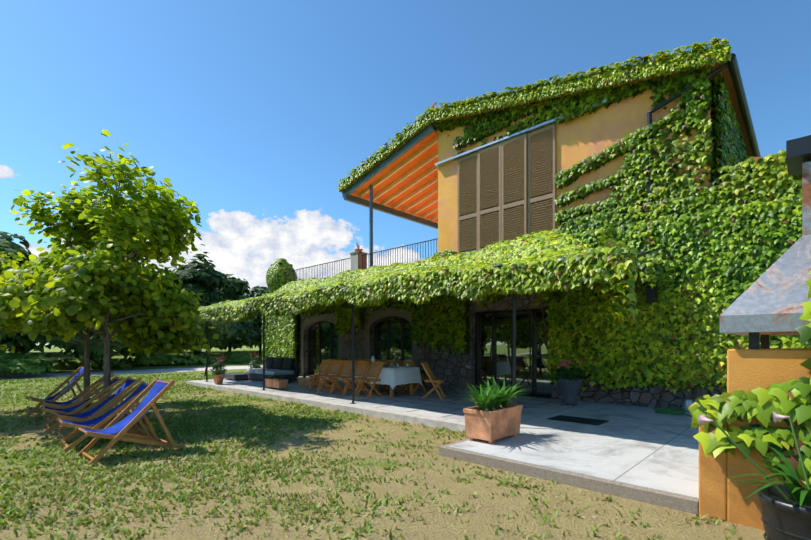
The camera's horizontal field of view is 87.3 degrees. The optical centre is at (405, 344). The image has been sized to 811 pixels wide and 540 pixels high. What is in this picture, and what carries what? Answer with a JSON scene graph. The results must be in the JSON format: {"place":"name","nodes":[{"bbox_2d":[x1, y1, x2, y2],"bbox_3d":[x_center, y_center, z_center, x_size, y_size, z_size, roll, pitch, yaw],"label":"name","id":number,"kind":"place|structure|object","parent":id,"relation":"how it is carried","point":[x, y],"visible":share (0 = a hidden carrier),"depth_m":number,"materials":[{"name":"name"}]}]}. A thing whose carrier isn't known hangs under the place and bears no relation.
{"place":"outdoors","nodes":[
{"label":"outdoors","id":0,"kind":"place"},
{"bbox_2d":[0,365,262,378],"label":"road","id":1,"kind":"structure","parent":0,"point":[17,376],"depth_m":22.52,"materials":[{"name":"grey asphalt"}]},
{"bbox_2d":[266,258,297,292],"bbox_3d":[-5.941,-3.156,20.384,1.584,1.884,1.439,0,0,43],"label":"bush","id":2,"kind":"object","parent":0,"point":[273,272],"depth_m":19.82,"materials":[{"name":"green plant"}]},
{"bbox_2d":[349,251,367,270],"bbox_3d":[-1.780,-2.894,16.090,0.490,1.130,0.480,0,0,43],"label":"chimney","id":3,"kind":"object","parent":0,"point":[356,259],"visible":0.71,"depth_m":15.92,"materials":[{"name":"white paint"}]},
{"bbox_2d":[300,307,417,385],"bbox_3d":[-2.067,0.041,16.318,6.960,2.660,0.124,0,0,43],"label":"door arch","id":4,"kind":"structure","parent":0,"point":[392,311],"depth_m":15.60,"materials":[{"name":"stone"}]},
{"bbox_2d":[283,238,437,283],"bbox_3d":[0.157,-2.884,20.010,10.402,0.910,8.462,0,0,43],"label":"terrace railing","id":5,"kind":"object","parent":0,"point":[364,260],"visible":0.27,"depth_m":15.64,"materials":[{"name":"grey metal"}]},
{"bbox_2d":[0,345,766,539],"bbox_3d":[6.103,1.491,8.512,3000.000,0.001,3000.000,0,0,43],"label":"ground","id":6,"kind":"structure","parent":0,"point":[489,509],"depth_m":4.17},
{"bbox_2d":[0,242,26,335],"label":"tree","id":7,"kind":"object","parent":6,"relation":"on","point":[7,260],"visible":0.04,"depth_m":9.30,"materials":[{"name":"plant"}]},
{"bbox_2d":[25,366,91,418],"bbox_3d":[-7.260,0.980,9.036,0.678,1.018,1.156,0,0,39],"label":"deck chair","id":8,"kind":"object","parent":6,"relation":"on","point":[79,372],"visible":0.69,"depth_m":8.99,"materials":[{"name":"blue fabric"}]},
{"bbox_2d":[42,373,114,423],"bbox_3d":[-6.446,1.032,8.437,1.156,0.915,0.678,0,0,-41],"label":"deck chair","id":9,"kind":"object","parent":6,"relation":"on","point":[76,398],"visible":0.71,"depth_m":8.32,"materials":[{"name":"blue fabric"}]},
{"bbox_2d":[41,376,123,432],"bbox_3d":[-5.831,1.049,7.700,1.156,0.881,0.678,0,0,-42],"label":"deck chair","id":10,"kind":"object","parent":6,"relation":"on","point":[81,404],"visible":0.73,"depth_m":7.64,"materials":[{"name":"blue fabric"}]},
{"bbox_2d":[52,376,142,439],"bbox_3d":[-5.083,1.030,7.062,0.682,0.919,1.163,0,0,43],"label":"deck chair","id":11,"kind":"object","parent":6,"relation":"on","point":[123,386],"visible":0.65,"depth_m":7.09,"materials":[{"name":"blue fabric"}]},
{"bbox_2d":[0,129,204,419],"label":"tree","id":12,"kind":"object","parent":6,"relation":"on","point":[105,292],"visible":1,"depth_m":7.47,"materials":[{"name":"green plant"}]},
{"bbox_2d":[56,381,153,451],"bbox_3d":[-4.478,1.042,6.394,0.699,0.896,1.183,0,0,43],"label":"deck chair","id":13,"kind":"object","parent":6,"relation":"on","point":[99,420],"visible":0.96,"depth_m":6.40,"materials":[{"name":"blue fabric"}]},
{"bbox_2d":[0,181,218,407],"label":"tree","id":14,"kind":"object","parent":6,"relation":"on","point":[165,338],"visible":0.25,"depth_m":8.61,"materials":[{"name":"green plant"}]},
{"bbox_2d":[75,378,184,463],"bbox_3d":[-3.731,0.990,5.806,0.690,0.999,1.176,0,0,43],"label":"deck chair","id":15,"kind":"object","parent":6,"relation":"on","point":[114,431],"visible":0.98,"depth_m":5.79,"materials":[{"name":"blue fabric"}]},
{"bbox_2d":[0,231,269,375],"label":"trees","id":16,"kind":"object","parent":6,"relation":"on","point":[210,282],"depth_m":29.72,"materials":[{"name":"green plant"}]},
{"bbox_2d":[196,320,238,375],"bbox_3d":[-9.362,-0.143,20.514,2.386,3.377,2.521,0,0,43],"label":"olive tree","id":17,"kind":"object","parent":6,"relation":"on","point":[212,331],"depth_m":20.14,"materials":[{"name":"green plant"}]},
{"bbox_2d":[186,379,465,431],"bbox_3d":[-1.852,1.479,12.972,13.310,0.224,4.450,0,0,43],"label":"patio edge","id":18,"kind":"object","parent":6,"relation":"on","point":[438,422],"depth_m":9.36,"materials":[{"name":"concrete"}]},
{"bbox_2d":[2,395,728,539],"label":"lawn debris","id":19,"kind":"object","parent":6,"relation":"on","point":[385,502],"visible":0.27,"depth_m":3.84,"materials":[{"name":"plant"}]},
{"bbox_2d":[0,371,741,539],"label":"lawn grass tufts","id":20,"kind":"object","parent":6,"relation":"on","point":[292,416],"visible":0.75,"depth_m":5.00,"materials":[{"name":"green plant"}]},
{"bbox_2d":[202,376,562,420],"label":"patio flagstones","id":21,"kind":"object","parent":6,"relation":"on","point":[452,404],"visible":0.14,"depth_m":10.78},
{"bbox_2d":[213,373,224,383],"bbox_3d":[-6.448,1.191,14.669,0.403,0.360,0.403,0,0,43],"label":"flower pot","id":22,"kind":"object","parent":21,"relation":"on","point":[219,378],"visible":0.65,"depth_m":14.54,"materials":[{"name":"orange ceramic"}]},
{"bbox_2d":[210,356,226,374],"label":"flower pot leaves","id":23,"kind":"object","parent":22,"relation":"in","point":[217,369],"visible":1,"depth_m":14.55,"materials":[{"name":"green plant"}]},
{"bbox_2d":[248,353,261,368],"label":"potted plant leaves","id":24,"kind":"object","parent":21,"relation":"on","point":[252,364],"visible":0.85,"depth_m":16.84,"materials":[{"name":"green plant"}]},
{"bbox_2d":[224,365,298,380],"bbox_3d":[-5.532,1.036,16.074,3.100,0.570,1.500,0,0,43],"label":"sofa base","id":25,"kind":"object","parent":21,"relation":"on","point":[253,376],"visible":0.5,"depth_m":15.65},
{"bbox_2d":[246,369,293,374],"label":"sofa seat cushions","id":26,"kind":"object","parent":25,"relation":"on","point":[273,371],"visible":0.83,"depth_m":15.48,"materials":[{"name":"grey fabric"}]},
{"bbox_2d":[265,357,294,369],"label":"sofa cushions","id":27,"kind":"object","parent":25,"relation":"on","point":[279,363],"visible":0.96,"depth_m":16.00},
{"bbox_2d":[265,378,287,389],"bbox_3d":[-4.001,1.221,13.181,0.866,0.300,0.316,0,0,43],"label":"planter","id":28,"kind":"object","parent":21,"relation":"on","point":[277,383],"visible":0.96,"depth_m":12.98,"materials":[{"name":"orange ceramic"}]},
{"bbox_2d":[297,377,318,387],"bbox_3d":[-3.130,1.221,13.665,0.816,0.300,0.316,0,0,43],"label":"planter","id":29,"kind":"object","parent":21,"relation":"on","point":[306,381],"visible":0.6,"depth_m":13.51,"materials":[{"name":"orange ceramic"}]},
{"bbox_2d":[308,360,331,391],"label":"dining chair","id":30,"kind":"object","parent":21,"relation":"on","point":[325,369],"visible":0.92,"depth_m":12.58,"materials":[{"name":"brown wood"}]},
{"bbox_2d":[319,360,343,393],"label":"dining chair","id":31,"kind":"object","parent":21,"relation":"on","point":[336,363],"visible":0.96,"depth_m":12.22,"materials":[{"name":"brown wood"}]},
{"bbox_2d":[330,360,355,394],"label":"dining chair","id":32,"kind":"object","parent":21,"relation":"on","point":[344,363],"visible":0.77,"depth_m":11.85,"materials":[{"name":"brown wood"}]},
{"bbox_2d":[343,361,369,396],"bbox_3d":[-1.324,0.921,11.427,0.549,0.928,0.485,0,0,-43],"label":"dining chair","id":33,"kind":"object","parent":21,"relation":"on","point":[360,368],"visible":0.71,"depth_m":11.46,"materials":[{"name":"brown wood"}]},
{"bbox_2d":[351,359,372,387],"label":"dining chair","id":34,"kind":"object","parent":21,"relation":"on","point":[357,360],"visible":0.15,"depth_m":13.42,"materials":[{"name":"brown wood"}]},
{"bbox_2d":[356,362,383,398],"bbox_3d":[-0.924,0.921,11.049,0.549,0.928,0.485,0,0,-43],"label":"dining chair","id":35,"kind":"object","parent":21,"relation":"on","point":[376,375],"visible":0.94,"depth_m":11.06,"materials":[{"name":"brown wood"}]},
{"bbox_2d":[328,379,412,396],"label":"table legs","id":36,"kind":"object","parent":21,"relation":"on","point":[391,390],"visible":0.17,"depth_m":11.58,"materials":[{"name":"brown wood"}]},
{"bbox_2d":[319,364,422,389],"bbox_3d":[-1.077,0.886,12.268,3.170,0.537,1.165,0,0,43],"label":"dining table cloth","id":37,"kind":"object","parent":36,"relation":"on","point":[394,377],"visible":0.42,"depth_m":11.17,"materials":[{"name":"white fabric"}]},
{"bbox_2d":[346,356,409,367],"bbox_3d":[-1.075,0.477,12.272,2.670,0.280,0.870,0,0,43],"label":"tableware","id":38,"kind":"object","parent":37,"relation":"on","point":[372,359],"visible":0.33,"depth_m":12.08,"materials":[{"name":"white"}]},
{"bbox_2d":[363,359,384,386],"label":"dining chair","id":39,"kind":"object","parent":21,"relation":"on","point":[369,360],"visible":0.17,"depth_m":13.16,"materials":[{"name":"brown wood"}]},
{"bbox_2d":[375,360,397,390],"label":"dining chair","id":40,"kind":"object","parent":21,"relation":"on","point":[386,362],"visible":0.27,"depth_m":12.69,"materials":[{"name":"brown wood"}]},
{"bbox_2d":[387,360,409,391],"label":"dining chair","id":41,"kind":"object","parent":21,"relation":"on","point":[395,362],"visible":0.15,"depth_m":12.32,"materials":[{"name":"brown wood"}]},
{"bbox_2d":[401,361,425,393],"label":"dining chair","id":42,"kind":"object","parent":21,"relation":"on","point":[403,363],"visible":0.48,"depth_m":12.04,"materials":[{"name":"brown wood"}]},
{"bbox_2d":[421,362,445,398],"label":"dining chair","id":43,"kind":"object","parent":21,"relation":"on","point":[428,371],"visible":1,"depth_m":10.76,"materials":[{"name":"brown wood"}]},
{"bbox_2d":[205,246,665,404],"bbox_3d":[-1.039,-0.367,12.420,14.290,3.475,4.085,0,0,43],"label":"pergola frame","id":44,"kind":"object","parent":21,"relation":"on","point":[514,329],"visible":0.29,"depth_m":9.83,"materials":[{"name":"grey metal"}]},
{"bbox_2d":[211,282,289,304],"bbox_3d":[-6.507,-1.823,17.445,0.363,2.009,4.684,0,0,43],"label":"ivy","id":45,"kind":"object","parent":44,"relation":"attached to","point":[234,300],"depth_m":17.03,"materials":[{"name":"green plant"}]},
{"bbox_2d":[198,228,634,314],"bbox_3d":[-1.155,-1.758,12.244,15.121,2.329,4.585,0,0,43],"label":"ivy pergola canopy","id":46,"kind":"object","parent":44,"relation":"attached to","point":[541,246],"visible":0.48,"depth_m":10.71,"materials":[{"name":"green plant"}]},
{"bbox_2d":[198,245,635,323],"bbox_3d":[-2.619,-1.040,10.688,15.225,0.678,0.335,0,0,43],"label":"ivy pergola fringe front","id":47,"kind":"object","parent":46,"relation":"attached to","point":[605,263],"visible":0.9,"depth_m":7.10,"materials":[{"name":"green plant"}]},
{"bbox_2d":[282,249,665,319],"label":"ivy pergola tendrils","id":48,"kind":"object","parent":44,"relation":"attached to","point":[647,269],"visible":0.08,"depth_m":10.13,"materials":[{"name":"green plant"}]},
{"bbox_2d":[597,224,638,324],"bbox_3d":[3.750,-1.500,7.719,0.469,2.470,5.061,0,0,22],"label":"ivy","id":49,"kind":"object","parent":44,"relation":"attached to","point":[617,310],"visible":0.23,"depth_m":5.59,"materials":[{"name":"green plant"}]},
{"bbox_2d":[347,260,701,407],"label":"ivy stems","id":50,"kind":"object","parent":21,"relation":"on","point":[661,394],"visible":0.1,"depth_m":10.75,"materials":[{"name":"brown plant"}]},
{"bbox_2d":[296,184,726,408],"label":"ground floor wall","id":51,"kind":"structure","parent":6,"relation":"on","point":[454,371],"depth_m":12.53,"materials":[{"name":"grey stone"}]},
{"bbox_2d":[342,122,437,267],"bbox_3d":[2.218,-4.608,17.829,4.510,4.556,8.800,0,0,43],"label":"roof frame","id":52,"kind":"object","parent":51,"relation":"on","point":[411,143],"depth_m":15.58,"materials":[{"name":"grey metal"}]},
{"bbox_2d":[343,122,437,222],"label":"roof soffit","id":53,"kind":"structure","parent":51,"relation":"on","point":[423,156],"depth_m":16.22,"materials":[{"name":"wood"}]},
{"bbox_2d":[357,136,437,222],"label":"house terrace rafters","id":54,"kind":"object","parent":53,"relation":"attached to","point":[431,143],"visible":0.19,"depth_m":16.36,"materials":[{"name":"orange wood"}]},
{"bbox_2d":[308,308,551,396],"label":"house window frames","id":55,"kind":"structure","parent":51,"relation":"in","point":[532,393],"depth_m":12.39,"materials":[{"name":"black metal"}]},
{"bbox_2d":[310,311,551,393],"bbox_3d":[-0.171,0.191,14.830,11.200,2.360,0.001,0,0,43],"label":"window glass","id":56,"kind":"object","parent":55,"relation":"in","point":[523,349],"visible":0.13,"depth_m":12.20,"materials":[{"name":"clear glass"}]},
{"bbox_2d":[261,66,810,393],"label":"ivy","id":57,"kind":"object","parent":51,"relation":"attached to","point":[715,252],"depth_m":8.88,"materials":[{"name":"green plant"}]},
{"bbox_2d":[645,286,657,302],"bbox_3d":[5.200,-1.044,8.939,0.200,0.330,0.420,0,0,43],"label":"wall lamp","id":58,"kind":"object","parent":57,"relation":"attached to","point":[651,295],"visible":0.93,"depth_m":8.80,"materials":[{"name":"grey metal"}]},
{"bbox_2d":[439,438,698,514],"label":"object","id":59,"kind":"structure","parent":6,"relation":"on","point":[687,504],"depth_m":4.42,"materials":[{"name":"grey concrete"}]},
{"bbox_2d":[448,401,698,497],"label":"patio floor","id":60,"kind":"structure","parent":6,"relation":"on","point":[648,447],"depth_m":5.75,"materials":[{"name":"grey concrete"}]},
{"bbox_2d":[463,404,522,443],"bbox_3d":[1.287,1.141,6.213,0.466,0.460,0.876,0,0,43],"label":"planter","id":61,"kind":"object","parent":60,"relation":"on","point":[492,425],"visible":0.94,"depth_m":5.97,"materials":[{"name":"brown ceramic"}]},
{"bbox_2d":[457,376,528,410],"bbox_3d":[1.262,0.707,6.210,1.005,0.487,1.645,0,0,43],"label":"potted plant","id":62,"kind":"object","parent":61,"relation":"in","point":[489,399],"visible":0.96,"depth_m":6.14,"materials":[{"name":"green plant"}]},
{"bbox_2d":[555,378,583,405],"bbox_3d":[3.703,1.066,9.612,0.620,0.610,0.620,0,0,43],"label":"flower pot","id":63,"kind":"object","parent":60,"relation":"on","point":[569,390],"visible":0.85,"depth_m":9.45,"materials":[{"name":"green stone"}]},
{"bbox_2d":[552,360,585,380],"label":"potted flowers","id":64,"kind":"object","parent":63,"relation":"in","point":[564,373],"visible":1,"depth_m":9.46,"materials":[{"name":"green plant"}]},
{"bbox_2d":[547,415,608,425],"bbox_3d":[3.103,1.361,7.667,0.900,0.013,0.550,0,0,43],"label":"doormat","id":65,"kind":"object","parent":60,"relation":"on","point":[589,421],"visible":1,"depth_m":7.57,"materials":[{"name":"black rubber"}]},
{"bbox_2d":[653,407,691,416],"bbox_3d":[5.108,1.312,7.641,0.546,0.097,1.958,0,0,6],"label":"garden hose","id":66,"kind":"object","parent":60,"relation":"on","point":[674,411],"visible":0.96,"depth_m":8.25,"materials":[{"name":"green rubber"}]},
{"bbox_2d":[678,398,693,411],"bbox_3d":[5.767,1.229,8.578,0.452,0.274,0.219,0,0,72],"label":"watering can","id":67,"kind":"object","parent":60,"relation":"on","point":[687,403],"visible":0.65,"depth_m":8.58,"materials":[{"name":"grey"}]},
{"bbox_2d":[699,348,810,529],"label":"barbecue base","id":68,"kind":"object","parent":60,"relation":"on","point":[748,370],"visible":0.5,"depth_m":3.50,"materials":[{"name":"orange paint"}]},
{"bbox_2d":[688,358,810,486],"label":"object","id":69,"kind":"object","parent":68,"relation":"attached to","point":[791,398],"visible":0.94,"depth_m":3.34,"materials":[{"name":"green plant"}]},
{"bbox_2d":[748,332,769,348],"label":"bbq posts","id":70,"kind":"object","parent":68,"relation":"on","point":[756,340],"visible":1,"depth_m":3.54,"materials":[{"name":"black metal"}]},
{"bbox_2d":[720,161,810,335],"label":"barbecue hood","id":71,"kind":"object","parent":70,"relation":"on","point":[771,299],"visible":1,"depth_m":3.47,"materials":[{"name":"grey metal"}]},
{"bbox_2d":[756,484,810,539],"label":"lily pot","id":72,"kind":"object","parent":6,"relation":"on","point":[783,517],"visible":0.9,"depth_m":2.82,"materials":[{"name":"black ceramic"}]},
{"bbox_2d":[712,417,809,500],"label":"flower stems","id":73,"kind":"object","parent":72,"relation":"on","point":[761,471],"visible":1,"depth_m":3.00,"materials":[{"name":"green plant"}]},
{"bbox_2d":[698,411,789,425],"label":"flowers","id":74,"kind":"object","parent":73,"relation":"attached to","point":[703,419],"visible":1,"depth_m":3.19,"materials":[{"name":"white plant"}]},
{"bbox_2d":[726,445,810,506],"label":"leaves","id":75,"kind":"object","parent":72,"relation":"on","point":[798,493],"visible":0.98,"depth_m":2.86,"materials":[{"name":"green plant"}]},
{"bbox_2d":[0,0,810,344],"label":"sky","id":76,"kind":"structure","parent":0,"point":[254,112],"materials":[{"name":"blue"}]},
{"bbox_2d":[438,77,713,254],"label":"house wall","id":77,"kind":"structure","parent":0,"point":[585,136],"depth_m":10.23,"materials":[{"name":"yellow paint"}]},
{"bbox_2d":[435,98,608,166],"bbox_3d":[2.814,-5.589,11.510,5.100,0.060,0.158,0,0,43],"label":"shutter rail","id":78,"kind":"object","parent":77,"relation":"attached to","point":[506,138],"visible":0.64,"depth_m":11.53,"materials":[{"name":"grey metal"}]},
{"bbox_2d":[457,124,555,253],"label":"window shutters","id":79,"kind":"object","parent":78,"relation":"hanging from","point":[505,163],"visible":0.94,"depth_m":11.53,"materials":[{"name":"brown wood"}]},
{"bbox_2d":[460,151,552,251],"bbox_3d":[2.662,-4.079,11.691,2.994,2.860,0.051,0,0,43],"label":"house shutter backing","id":80,"kind":"object","parent":79,"relation":"attached to","point":[504,212],"depth_m":11.57,"materials":[{"name":"brown wood"}]},
{"bbox_2d":[341,61,753,191],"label":"house roof","id":81,"kind":"structure","parent":77,"relation":"on","point":[725,73],"depth_m":9.80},
{"bbox_2d":[337,37,732,192],"bbox_3d":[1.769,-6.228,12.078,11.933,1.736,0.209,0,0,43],"label":"roof ivy","id":82,"kind":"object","parent":81,"relation":"attached to","point":[720,54],"visible":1,"depth_m":10.07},
{"bbox_2d":[647,53,760,219],"bbox_3d":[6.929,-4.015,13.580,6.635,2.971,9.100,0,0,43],"label":"rain gutter","id":83,"kind":"object","parent":81,"relation":"attached to","point":[733,67],"visible":0.54,"depth_m":9.09,"materials":[{"name":"grey metal"}]},
{"bbox_2d":[709,73,747,185],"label":"ivy wall","id":84,"kind":"structure","parent":0,"point":[729,149],"depth_m":8.60,"materials":[{"name":"green plant"}]},
{"bbox_2d":[706,165,778,180],"bbox_3d":[8.602,-3.365,8.091,4.351,0.383,3.236,0,0,43],"label":"ivy","id":85,"kind":"object","parent":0,"point":[715,171],"depth_m":8.39,"materials":[{"name":"green plant"}]},
{"bbox_2d":[786,135,810,175],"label":"chimney cap","id":86,"kind":"object","parent":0,"point":[798,152],"visible":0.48,"depth_m":3.66,"materials":[{"name":"black metal"}]},
{"bbox_2d":[795,271,810,343],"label":"leaves","id":87,"kind":"object","parent":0,"point":[804,331],"visible":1,"depth_m":3.05,"materials":[{"name":"green plant"}]}
]}

